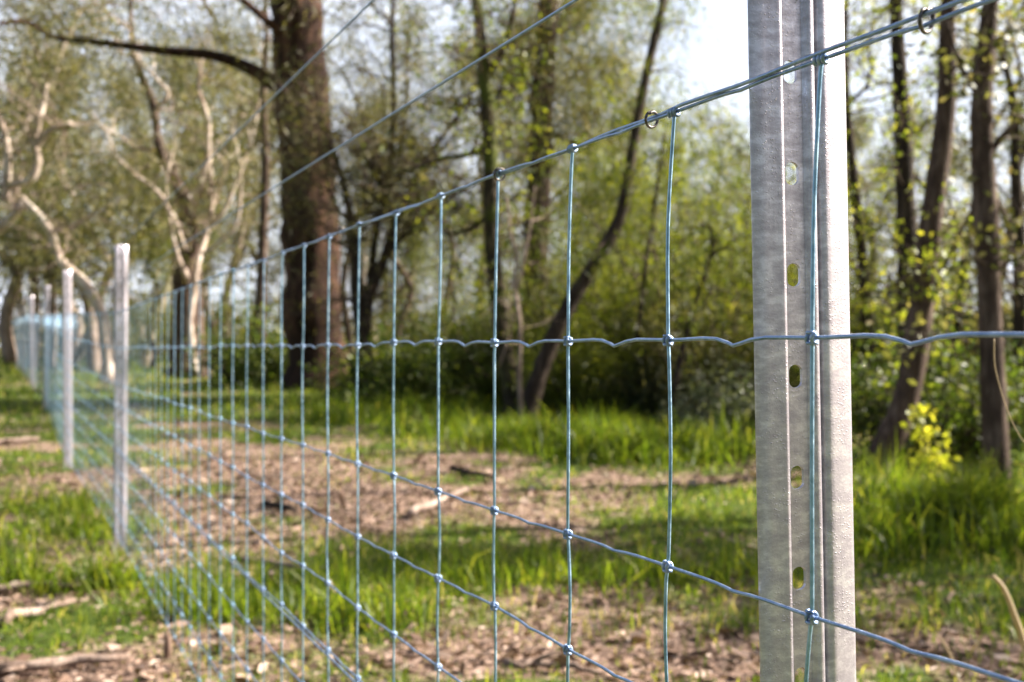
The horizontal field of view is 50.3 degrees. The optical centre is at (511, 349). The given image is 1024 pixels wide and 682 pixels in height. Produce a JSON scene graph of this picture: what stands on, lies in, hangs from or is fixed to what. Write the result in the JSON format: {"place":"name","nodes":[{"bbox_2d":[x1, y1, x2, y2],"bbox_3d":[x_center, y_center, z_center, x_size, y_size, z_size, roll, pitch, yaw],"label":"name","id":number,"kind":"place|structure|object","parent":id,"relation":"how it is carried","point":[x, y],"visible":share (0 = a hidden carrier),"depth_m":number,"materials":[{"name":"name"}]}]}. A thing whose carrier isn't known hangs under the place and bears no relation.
{"place":"outdoors","nodes":[
{"label":"outdoors","id":0,"kind":"place"},
{"bbox_2d":[0,353,1023,681],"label":"ground","id":1,"kind":"structure","parent":0,"point":[382,649],"depth_m":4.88,"materials":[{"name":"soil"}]},
{"bbox_2d":[17,303,19,369],"bbox_3d":[-10.233,-0.149,22.614,0.060,1.615,0.010,0,0,-42],"label":"steel post","id":2,"kind":"object","parent":1,"relation":"on","point":[18,313],"visible":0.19,"depth_m":22.63,"materials":[{"name":"grey metal"}]},
{"bbox_2d":[0,436,38,444],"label":"fallen stick","id":3,"kind":"object","parent":1,"relation":"on","point":[6,441],"visible":1,"depth_m":8.90,"materials":[{"name":"brown wood"}]},
{"bbox_2d":[22,299,25,375],"bbox_3d":[-8.780,-0.107,19.616,0.060,1.615,0.010,1,0,-39],"label":"steel post","id":4,"kind":"object","parent":1,"relation":"on","point":[24,309],"visible":0.31,"depth_m":19.62,"materials":[{"name":"grey metal"}]},
{"bbox_2d":[12,0,1023,681],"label":"wire netting","id":5,"kind":"object","parent":4,"relation":"attached to","point":[810,338],"visible":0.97,"depth_m":1.30,"materials":[{"name":"grey metal"}]},
{"bbox_2d":[337,227,344,235],"bbox_3d":[-0.236,-0.164,1.510,0.011,0.012,0.008,0,0,0],"label":"clip ring","id":6,"kind":"object","parent":5,"relation":"attached to","point":[338,230],"visible":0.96,"depth_m":1.51,"materials":[{"name":"metal"}]},
{"bbox_2d":[25,0,969,315],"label":"plain wire","id":7,"kind":"object","parent":5,"relation":"attached to","point":[847,42],"visible":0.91,"depth_m":0.65,"materials":[{"name":"grey metal"}]},
{"bbox_2d":[493,167,505,180],"bbox_3d":[-0.011,-0.164,1.018,0.012,0.013,0.008,0,0,0],"label":"clip ring","id":8,"kind":"object","parent":5,"relation":"attached to","point":[494,173],"visible":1,"depth_m":1.02,"materials":[{"name":"metal"}]},
{"bbox_2d":[644,110,658,128],"bbox_3d":[0.099,-0.164,0.776,0.011,0.013,0.009,0,0,0],"label":"clip ring","id":9,"kind":"object","parent":5,"relation":"attached to","point":[646,122],"visible":1,"depth_m":0.77,"materials":[{"name":"metal"}]},
{"bbox_2d":[918,7,934,33],"bbox_3d":[0.206,-0.164,0.542,0.011,0.013,0.010,0,0,0],"label":"clip ring","id":10,"kind":"object","parent":5,"relation":"attached to","point":[920,24],"visible":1,"depth_m":0.54,"materials":[{"name":"metal"}]},
{"bbox_2d":[993,339,1023,441],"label":"hanging thread","id":11,"kind":"object","parent":5,"relation":"hanging from","point":[1000,387],"visible":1,"depth_m":0.51},
{"bbox_2d":[29,296,34,388],"bbox_3d":[-6.819,0.042,15.508,0.060,1.615,0.010,-1,1,-35],"label":"steel post","id":12,"kind":"object","parent":1,"relation":"on","point":[31,304],"visible":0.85,"depth_m":15.51,"materials":[{"name":"grey metal"}]},
{"bbox_2d":[0,596,76,626],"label":"fallen stick","id":13,"kind":"object","parent":1,"relation":"on","point":[11,614],"visible":0.94,"depth_m":3.64,"materials":[{"name":"brown wood"}]},
{"bbox_2d":[0,74,84,357],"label":"distant sheoak","id":14,"kind":"object","parent":1,"relation":"on","point":[20,298],"visible":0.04,"depth_m":33.93,"materials":[{"name":"green plant"}]},
{"bbox_2d":[0,576,86,592],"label":"fallen stick","id":15,"kind":"object","parent":1,"relation":"on","point":[13,585],"visible":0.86,"depth_m":4.01,"materials":[{"name":"brown wood"}]},
{"bbox_2d":[43,286,49,410],"bbox_3d":[-5.211,0.093,12.219,0.060,1.615,0.010,1,-1,-42],"label":"steel post","id":16,"kind":"object","parent":1,"relation":"on","point":[47,299],"visible":0.48,"depth_m":12.22,"materials":[{"name":"grey metal"}]},
{"bbox_2d":[0,653,129,677],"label":"fallen stick","id":17,"kind":"object","parent":1,"relation":"on","point":[7,668],"visible":0.98,"depth_m":3.02,"materials":[{"name":"beige wood"}]},
{"bbox_2d":[63,270,72,468],"bbox_3d":[-3.057,0.262,7.513,0.060,1.615,0.010,0,0,-38],"label":"steel post","id":18,"kind":"object","parent":1,"relation":"on","point":[67,291],"visible":0.65,"depth_m":7.51,"materials":[{"name":"grey metal"}]},
{"bbox_2d":[0,0,140,366],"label":"distant gum","id":19,"kind":"object","parent":1,"relation":"on","point":[46,59],"visible":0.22,"depth_m":23.51,"materials":[{"name":"green plant"}]},
{"bbox_2d":[3,46,149,350],"bbox_3d":[-16.034,-5.493,40.561,7.108,11.589,6.641,0,0,-36],"label":"distant sheoak","id":20,"kind":"object","parent":1,"relation":"on","point":[57,300],"visible":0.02,"depth_m":39.93,"materials":[{"name":"green plant"}]},
{"bbox_2d":[0,169,178,373],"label":"pink trunk tree","id":21,"kind":"object","parent":1,"relation":"on","point":[8,348],"visible":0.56,"depth_m":20.40,"materials":[{"name":"green plant"}]},
{"bbox_2d":[0,0,194,385],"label":"twisted gum","id":22,"kind":"object","parent":1,"relation":"on","point":[34,140],"visible":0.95,"depth_m":16.77,"materials":[{"name":"green plant"}]},
{"bbox_2d":[51,52,175,358],"bbox_3d":[-11.003,-4.025,31.173,4.738,8.829,4.119,0,0,33],"label":"distant sheoak","id":23,"kind":"object","parent":1,"relation":"on","point":[134,124],"visible":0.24,"depth_m":30.63,"materials":[{"name":"green plant"}]},
{"bbox_2d":[113,245,127,551],"bbox_3d":[-1.745,0.343,4.866,0.060,1.615,0.010,0,0,-35],"label":"steel post","id":24,"kind":"object","parent":1,"relation":"on","point":[121,292],"visible":0.61,"depth_m":4.87,"materials":[{"name":"grey metal"}]},
{"bbox_2d":[19,348,354,681],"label":"plain wire","id":25,"kind":"object","parent":24,"relation":"attached to","point":[322,650],"visible":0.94,"depth_m":2.06,"materials":[{"name":"silver metal"}]},
{"bbox_2d":[0,0,280,379],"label":"pale gum","id":26,"kind":"object","parent":1,"relation":"on","point":[186,258],"visible":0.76,"depth_m":18.39,"materials":[{"name":"green plant"}]},
{"bbox_2d":[0,0,328,365],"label":"distant gum","id":27,"kind":"object","parent":1,"relation":"on","point":[145,357],"visible":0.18,"depth_m":25.60,"materials":[{"name":"green plant"}]},
{"bbox_2d":[107,193,223,366],"bbox_3d":[-7.979,-1.346,24.153,3.064,4.270,2.949,0,0,33],"label":"distant wattle","id":28,"kind":"object","parent":1,"relation":"on","point":[158,285],"visible":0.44,"depth_m":23.95,"materials":[{"name":"green plant"}]},
{"bbox_2d":[163,630,171,657],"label":"dead leaf","id":29,"kind":"object","parent":1,"relation":"on","point":[167,650],"visible":0.88,"depth_m":3.19,"materials":[{"name":"brown plant"}]},
{"bbox_2d":[0,0,341,364],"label":"distant gum","id":30,"kind":"object","parent":1,"relation":"on","point":[76,346],"visible":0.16,"depth_m":23.65,"materials":[{"name":"green plant"}]},
{"bbox_2d":[159,432,201,437],"bbox_3d":[-2.816,0.731,9.321,0.366,0.047,0.134,0,0,0],"label":"fallen stick","id":31,"kind":"object","parent":1,"relation":"on","point":[177,435],"visible":0.75,"depth_m":9.27,"materials":[{"name":"beige wood"}]},
{"bbox_2d":[111,37,266,337],"bbox_3d":[-11.368,-5.334,38.100,5.263,11.281,6.054,0,0,-34],"label":"distant sheoak","id":32,"kind":"object","parent":1,"relation":"on","point":[177,86],"visible":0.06,"depth_m":37.38,"materials":[{"name":"green plant"}]},
{"bbox_2d":[135,177,275,362],"bbox_3d":[-7.852,-1.695,27.899,3.688,6.000,3.836,0,0,-10],"label":"distant wattle","id":33,"kind":"object","parent":1,"relation":"on","point":[212,324],"visible":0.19,"depth_m":28.25,"materials":[{"name":"green plant"}]},
{"bbox_2d":[73,0,376,341],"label":"distant gum","id":34,"kind":"object","parent":1,"relation":"on","point":[244,233],"visible":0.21,"depth_m":28.99,"materials":[{"name":"green plant"}]},
{"bbox_2d":[0,0,451,390],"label":"rough barked tree","id":35,"kind":"object","parent":1,"relation":"on","point":[293,23],"visible":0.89,"depth_m":15.26,"materials":[{"name":"brown plant"}]},
{"bbox_2d":[163,292,288,387],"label":"dark bush","id":36,"kind":"object","parent":1,"relation":"on","point":[272,365],"visible":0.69,"depth_m":16.33,"materials":[{"name":"green plant"}]},
{"bbox_2d":[197,86,285,335],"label":"distant sheoak","id":37,"kind":"object","parent":1,"relation":"on","point":[268,293],"visible":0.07,"depth_m":33.72,"materials":[{"name":"brown plant"}]},
{"bbox_2d":[223,112,285,275],"bbox_3d":[-6.156,-3.559,29.558,3.179,7.949,3.586,0,0,-26],"label":"distant bare tree","id":38,"kind":"object","parent":1,"relation":"on","point":[271,202],"visible":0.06,"depth_m":29.28,"materials":[{"name":"beige plant"}]},
{"bbox_2d":[187,0,344,381],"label":"slim brown tree","id":39,"kind":"object","parent":1,"relation":"on","point":[263,239],"visible":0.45,"depth_m":16.95,"materials":[{"name":"bark"},{"name":"olive leaf"},{"name":"twig"}]},
{"bbox_2d":[234,555,324,570],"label":"fallen branch","id":40,"kind":"object","parent":1,"relation":"on","point":[289,564],"visible":0.49,"depth_m":4.43,"materials":[{"name":"brown wood"}]},
{"bbox_2d":[261,489,297,513],"bbox_3d":[-1.206,0.798,5.790,0.094,0.110,0.399,0,0,-39],"label":"fallen stick","id":41,"kind":"object","parent":1,"relation":"on","point":[275,504],"visible":0.9,"depth_m":5.79,"materials":[{"name":"brown wood"}]},
{"bbox_2d":[251,18,451,361],"bbox_3d":[-3.486,-3.409,24.023,4.481,7.796,3.769,0,0,-23],"label":"distant bare tree","id":42,"kind":"object","parent":1,"relation":"on","point":[348,336],"visible":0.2,"depth_m":23.82,"materials":[{"name":"brown plant"}]},
{"bbox_2d":[204,0,593,399],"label":"tree","id":43,"kind":"object","parent":1,"relation":"on","point":[374,274],"visible":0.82,"depth_m":13.42,"materials":[{"name":"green plant"}]},
{"bbox_2d":[333,81,464,344],"bbox_3d":[-4.633,-4.599,37.755,5.264,9.810,4.576,0,0,18],"label":"distant sheoak","id":44,"kind":"object","parent":1,"relation":"on","point":[368,168],"visible":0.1,"depth_m":37.87,"materials":[{"name":"green plant"}]},
{"bbox_2d":[298,309,503,411],"bbox_3d":[-1.151,0.372,12.971,2.665,1.716,2.342,0,0,0],"label":"dark bush","id":45,"kind":"object","parent":1,"relation":"on","point":[408,373],"visible":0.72,"depth_m":12.55,"materials":[{"name":"green plant"}]},
{"bbox_2d":[348,205,463,358],"bbox_3d":[-2.395,-1.358,24.853,2.949,4.270,3.064,0,0,-9],"label":"distant wattle","id":46,"kind":"object","parent":1,"relation":"on","point":[410,271],"visible":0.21,"depth_m":24.85,"materials":[{"name":"green plant"}]},
{"bbox_2d":[338,118,479,355],"bbox_3d":[-3.576,-3.221,32.740,5.509,7.700,6.847,0,0,-13],"label":"distant gum","id":47,"kind":"object","parent":1,"relation":"on","point":[364,270],"visible":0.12,"depth_m":32.08,"materials":[{"name":"green plant"}]},
{"bbox_2d":[341,0,502,349],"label":"distant bare tree","id":48,"kind":"object","parent":1,"relation":"on","point":[422,64],"visible":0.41,"depth_m":20.48,"materials":[{"name":"brown plant"}]},
{"bbox_2d":[407,486,471,516],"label":"fallen branch","id":49,"kind":"object","parent":1,"relation":"on","point":[420,507],"visible":0.91,"depth_m":5.89,"materials":[{"name":"beige wood"}]},
{"bbox_2d":[399,195,491,340],"bbox_3d":[-1.678,-1.586,30.145,3.596,5.625,3.458,0,0,-25],"label":"distant wattle","id":50,"kind":"object","parent":1,"relation":"on","point":[454,278],"visible":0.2,"depth_m":30.20,"materials":[{"name":"green plant"}]},
{"bbox_2d":[375,16,523,335],"bbox_3d":[-1.607,-3.876,27.038,4.188,8.662,4.979,0,0,-19],"label":"distant bare tree","id":51,"kind":"object","parent":1,"relation":"on","point":[451,271],"visible":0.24,"depth_m":26.83,"materials":[{"name":"beige plant"}]},
{"bbox_2d":[373,255,560,398],"bbox_3d":[-0.781,-0.002,13.989,2.578,2.540,2.474,0,0,31],"label":"drooping bush","id":52,"kind":"object","parent":1,"relation":"on","point":[443,328],"visible":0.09,"depth_m":13.74,"materials":[{"name":"green plant"}]},
{"bbox_2d":[450,465,497,477],"bbox_3d":[-0.257,0.806,7.177,0.091,0.057,0.497,0,0,-33],"label":"fallen stick","id":53,"kind":"object","parent":1,"relation":"on","point":[454,468],"visible":0.95,"depth_m":7.18,"materials":[{"name":"brown wood"}]},
{"bbox_2d":[398,26,550,335],"bbox_3d":[-0.402,-5.204,35.978,6.812,11.106,6.364,0,0,21],"label":"distant sheoak","id":54,"kind":"object","parent":1,"relation":"on","point":[481,165],"visible":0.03,"depth_m":35.88,"materials":[{"name":"green plant"}]},
{"bbox_2d":[399,274,570,403],"bbox_3d":[-0.177,0.079,13.169,2.630,2.082,2.593,0,0,0],"label":"dark bush","id":55,"kind":"object","parent":1,"relation":"on","point":[487,375],"visible":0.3,"depth_m":12.85,"materials":[{"name":"green plant"}]},
{"bbox_2d":[356,0,620,417],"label":"mossy tree","id":56,"kind":"object","parent":1,"relation":"on","point":[488,147],"visible":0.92,"depth_m":11.36,"materials":[{"name":"green plant"}]},
{"bbox_2d":[0,279,1012,359],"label":"scrub","id":57,"kind":"object","parent":1,"relation":"on","point":[163,339],"visible":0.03,"depth_m":33.12,"materials":[{"name":"green plant"}]},
{"bbox_2d":[0,354,1023,681],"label":"grass","id":58,"kind":"structure","parent":1,"relation":"on","point":[896,510],"depth_m":4.85,"materials":[{"name":"green plant"}]},
{"bbox_2d":[479,171,563,421],"bbox_3d":[0.096,-0.344,10.074,0.930,2.598,0.618,0,0,-27],"label":"dead sapling","id":59,"kind":"object","parent":1,"relation":"on","point":[516,302],"visible":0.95,"depth_m":9.99,"materials":[{"name":"brown wood"}]},
{"bbox_2d":[454,0,610,298],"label":"distant sheoak","id":60,"kind":"object","parent":1,"relation":"on","point":[515,132],"visible":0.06,"depth_m":31.50,"materials":[{"name":"green plant"}]},
{"bbox_2d":[503,649,599,673],"bbox_3d":[0.109,0.854,3.011,0.267,0.062,0.057,0,0,8],"label":"fallen stick","id":61,"kind":"object","parent":1,"relation":"on","point":[540,661],"visible":0.97,"depth_m":3.01,"materials":[{"name":"brown wood"}]},
{"bbox_2d":[400,0,710,364],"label":"brown tree","id":62,"kind":"object","parent":1,"relation":"on","point":[541,201],"visible":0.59,"depth_m":14.06,"materials":[{"name":"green plant"}]},
{"bbox_2d":[484,243,666,418],"bbox_3d":[0.768,0.053,11.642,2.204,2.351,2.169,0,0,0],"label":"drooping bush","id":63,"kind":"object","parent":1,"relation":"on","point":[554,395],"visible":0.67,"depth_m":11.41,"materials":[{"name":"green plant"}]},
{"bbox_2d":[474,0,692,325],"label":"distant sheoak","id":64,"kind":"object","parent":1,"relation":"on","point":[606,52],"visible":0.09,"depth_m":23.82,"materials":[{"name":"green plant"}]},
{"bbox_2d":[519,143,657,316],"bbox_3d":[1.572,-1.430,18.976,3.361,4.683,3.235,0,0,-28],"label":"distant wattle","id":65,"kind":"object","parent":1,"relation":"on","point":[577,196],"visible":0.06,"depth_m":18.86,"materials":[{"name":"green plant"}]},
{"bbox_2d":[416,109,787,385],"bbox_3d":[1.264,-0.783,13.309,4.883,4.439,3.626,0,0,0],"label":"weeping sheoak","id":66,"kind":"object","parent":1,"relation":"on","point":[533,319],"visible":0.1,"depth_m":13.19,"materials":[{"name":"green plant"}]},
{"bbox_2d":[566,345,666,416],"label":"grey bush","id":67,"kind":"object","parent":1,"relation":"on","point":[631,399],"visible":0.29,"depth_m":11.53,"materials":[{"name":"green plant"}]},
{"bbox_2d":[586,98,676,272],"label":"distant sheoak","id":68,"kind":"object","parent":1,"relation":"on","point":[626,154],"visible":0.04,"depth_m":28.91,"materials":[{"name":"green plant"}]},
{"bbox_2d":[515,0,750,422],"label":"curved tree","id":69,"kind":"object","parent":1,"relation":"on","point":[544,359],"visible":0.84,"depth_m":10.59,"materials":[{"name":"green plant"}]},
{"bbox_2d":[597,133,752,425],"bbox_3d":[1.776,-0.587,10.693,1.510,3.195,1.911,0,0,-17],"label":"dark sapling","id":70,"kind":"object","parent":1,"relation":"on","point":[713,240],"visible":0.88,"depth_m":10.48,"materials":[{"name":"green plant"}]},
{"bbox_2d":[630,130,720,271],"bbox_3d":[3.105,-1.365,19.851,3.320,5.400,3.452,0,0,-33],"label":"distant wattle","id":71,"kind":"object","parent":1,"relation":"on","point":[684,189],"visible":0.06,"depth_m":19.78,"materials":[{"name":"green plant"}]},
{"bbox_2d":[411,122,943,416],"bbox_3d":[1.685,-0.501,12.243,5.773,3.848,4.274,0,0,0],"label":"weeping sheoak","id":72,"kind":"object","parent":1,"relation":"on","point":[744,275],"visible":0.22,"depth_m":11.74,"materials":[{"name":"green plant"}]},
{"bbox_2d":[398,64,965,385],"bbox_3d":[2.559,-1.045,16.074,6.669,6.166,7.109,0,0,45],"label":"weeping sheoak","id":73,"kind":"object","parent":1,"relation":"on","point":[709,185],"visible":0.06,"depth_m":15.49,"materials":[{"name":"green plant"}]},
{"bbox_2d":[647,349,754,437],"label":"grey bush","id":74,"kind":"object","parent":1,"relation":"on","point":[720,395],"visible":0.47,"depth_m":9.42,"materials":[{"name":"green plant"}]},
{"bbox_2d":[684,94,748,250],"bbox_3d":[4.929,-2.851,26.378,2.649,6.624,2.988,0,0,-29],"label":"distant bare tree","id":75,"kind":"object","parent":1,"relation":"on","point":[720,156],"visible":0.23,"depth_m":26.31,"materials":[{"name":"green plant"}]},
{"bbox_2d":[583,271,859,420],"bbox_3d":[2.146,0.096,11.294,2.886,2.148,2.188,0,0,0],"label":"drooping bush","id":76,"kind":"object","parent":1,"relation":"on","point":[693,367],"visible":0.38,"depth_m":10.99,"materials":[{"name":"green plant"}]},
{"bbox_2d":[702,108,857,366],"bbox_3d":[4.792,-1.824,20.800,3.954,5.509,3.806,0,0,35],"label":"distant wattle","id":77,"kind":"object","parent":1,"relation":"on","point":[739,136],"visible":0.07,"depth_m":21.02,"materials":[{"name":"green plant"}]},
{"bbox_2d":[747,0,855,681],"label":"steel post","id":78,"kind":"object","parent":1,"relation":"on","point":[782,110],"visible":0.93,"depth_m":0.69,"materials":[{"name":"grey metal"}]},
{"bbox_2d":[18,0,374,303],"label":"plain wire","id":79,"kind":"object","parent":78,"relation":"attached to","point":[324,47],"visible":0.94,"depth_m":1.93,"materials":[{"name":"grey metal"}]},
{"bbox_2d":[13,0,577,314],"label":"plain wire","id":80,"kind":"object","parent":78,"relation":"attached to","point":[565,6],"visible":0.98,"depth_m":1.23,"materials":[{"name":"grey metal"}]},
{"bbox_2d":[712,0,962,328],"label":"distant bare tree","id":81,"kind":"object","parent":1,"relation":"on","point":[866,87],"visible":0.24,"depth_m":16.99,"materials":[{"name":"beige plant"}]},
{"bbox_2d":[692,193,1012,384],"bbox_3d":[4.914,-0.425,14.933,4.534,3.540,4.786,0,0,19],"label":"olive bush","id":82,"kind":"object","parent":1,"relation":"on","point":[889,277],"visible":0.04,"depth_m":14.74,"materials":[{"name":"green plant"}]},
{"bbox_2d":[720,291,1011,425],"bbox_3d":[3.513,0.260,10.825,2.361,1.757,2.494,0,0,-28],"label":"dark bush","id":83,"kind":"object","parent":1,"relation":"on","point":[855,346],"visible":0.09,"depth_m":10.62,"materials":[{"name":"green plant"}]},
{"bbox_2d":[784,0,967,424],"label":"thin tree","id":84,"kind":"object","parent":1,"relation":"on","point":[859,234],"visible":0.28,"depth_m":10.36,"materials":[{"name":"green plant"}]},
{"bbox_2d":[847,99,944,315],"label":"distant sheoak","id":85,"kind":"object","parent":1,"relation":"on","point":[864,138],"visible":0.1,"depth_m":23.89,"materials":[{"name":"green plant"}]},
{"bbox_2d":[793,0,1011,374],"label":"dark straight tree","id":86,"kind":"object","parent":1,"relation":"on","point":[903,165],"visible":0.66,"depth_m":9.15,"materials":[{"name":"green plant"}]},
{"bbox_2d":[797,308,1023,469],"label":"dark bush","id":87,"kind":"object","parent":1,"relation":"on","point":[952,407],"visible":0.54,"depth_m":7.75,"materials":[{"name":"green plant"}]},
{"bbox_2d":[848,97,976,323],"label":"distant sheoak","id":88,"kind":"object","parent":1,"relation":"on","point":[889,162],"visible":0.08,"depth_m":32.86,"materials":[{"name":"green plant"}]},
{"bbox_2d":[900,404,960,485],"bbox_3d":[2.529,0.615,6.593,0.350,0.572,0.393,0,0,20],"label":"yellow sapling","id":89,"kind":"object","parent":1,"relation":"on","point":[925,433],"visible":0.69,"depth_m":6.59,"materials":[{"name":"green plant"}]},
{"bbox_2d":[849,227,1014,406],"bbox_3d":[5.275,-0.220,12.373,3.980,2.852,4.374,0,0,-32],"label":"olive bush","id":90,"kind":"object","parent":1,"relation":"on","point":[1005,316],"visible":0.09,"depth_m":12.08,"materials":[{"name":"green plant"}]},
{"bbox_2d":[844,0,1023,497],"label":"tall slim tree","id":91,"kind":"object","parent":1,"relation":"on","point":[985,229],"visible":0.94,"depth_m":5.85,"materials":[{"name":"brown plant"}]},
{"bbox_2d":[844,0,1023,476],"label":"leaning tree","id":92,"kind":"object","parent":1,"relation":"on","point":[927,281],"visible":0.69,"depth_m":7.24,"materials":[{"name":"brown plant"}]},
{"bbox_2d":[863,0,1023,257],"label":"distant bare tree","id":93,"kind":"object","parent":1,"relation":"on","point":[936,77],"visible":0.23,"depth_m":19.91,"materials":[{"name":"beige plant"}]},
{"bbox_2d":[936,633,959,681],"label":"dry stalk","id":94,"kind":"object","parent":1,"relation":"on","point":[954,667],"visible":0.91,"depth_m":2.90,"materials":[{"name":"beige plant"}]},
{"bbox_2d":[882,83,1023,391],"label":"thin tree","id":95,"kind":"object","parent":1,"relation":"on","point":[957,323],"visible":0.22,"depth_m":10.97,"materials":[{"name":"green plant"}]},
{"bbox_2d":[896,130,1009,296],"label":"distant sheoak","id":96,"kind":"object","parent":1,"relation":"on","point":[949,191],"visible":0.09,"depth_m":26.77,"materials":[{"name":"green plant"}]},
{"bbox_2d":[887,4,1023,449],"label":"thin tree","id":97,"kind":"object","parent":1,"relation":"on","point":[1017,198],"visible":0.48,"depth_m":8.57,"materials":[{"name":"green plant"}]},
{"bbox_2d":[913,0,1023,329],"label":"distant bare tree","id":98,"kind":"object","parent":1,"relation":"on","point":[1018,58],"visible":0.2,"depth_m":17.96,"materials":[{"name":"beige plant"}]},
{"bbox_2d":[953,73,1023,318],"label":"distant sheoak","id":99,"kind":"object","parent":1,"relation":"on","point":[1020,97],"visible":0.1,"depth_m":23.26,"materials":[{"name":"green plant"}]},
{"bbox_2d":[992,575,1023,657],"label":"dry stalk","id":100,"kind":"object","parent":1,"relation":"on","point":[1017,623],"visible":1,"depth_m":2.30,"materials":[{"name":"beige plant"}]},
{"bbox_2d":[0,0,1023,336],"label":"sky","id":101,"kind":"structure","parent":0,"point":[714,59],"materials":[{"name":"white"}]}
]}

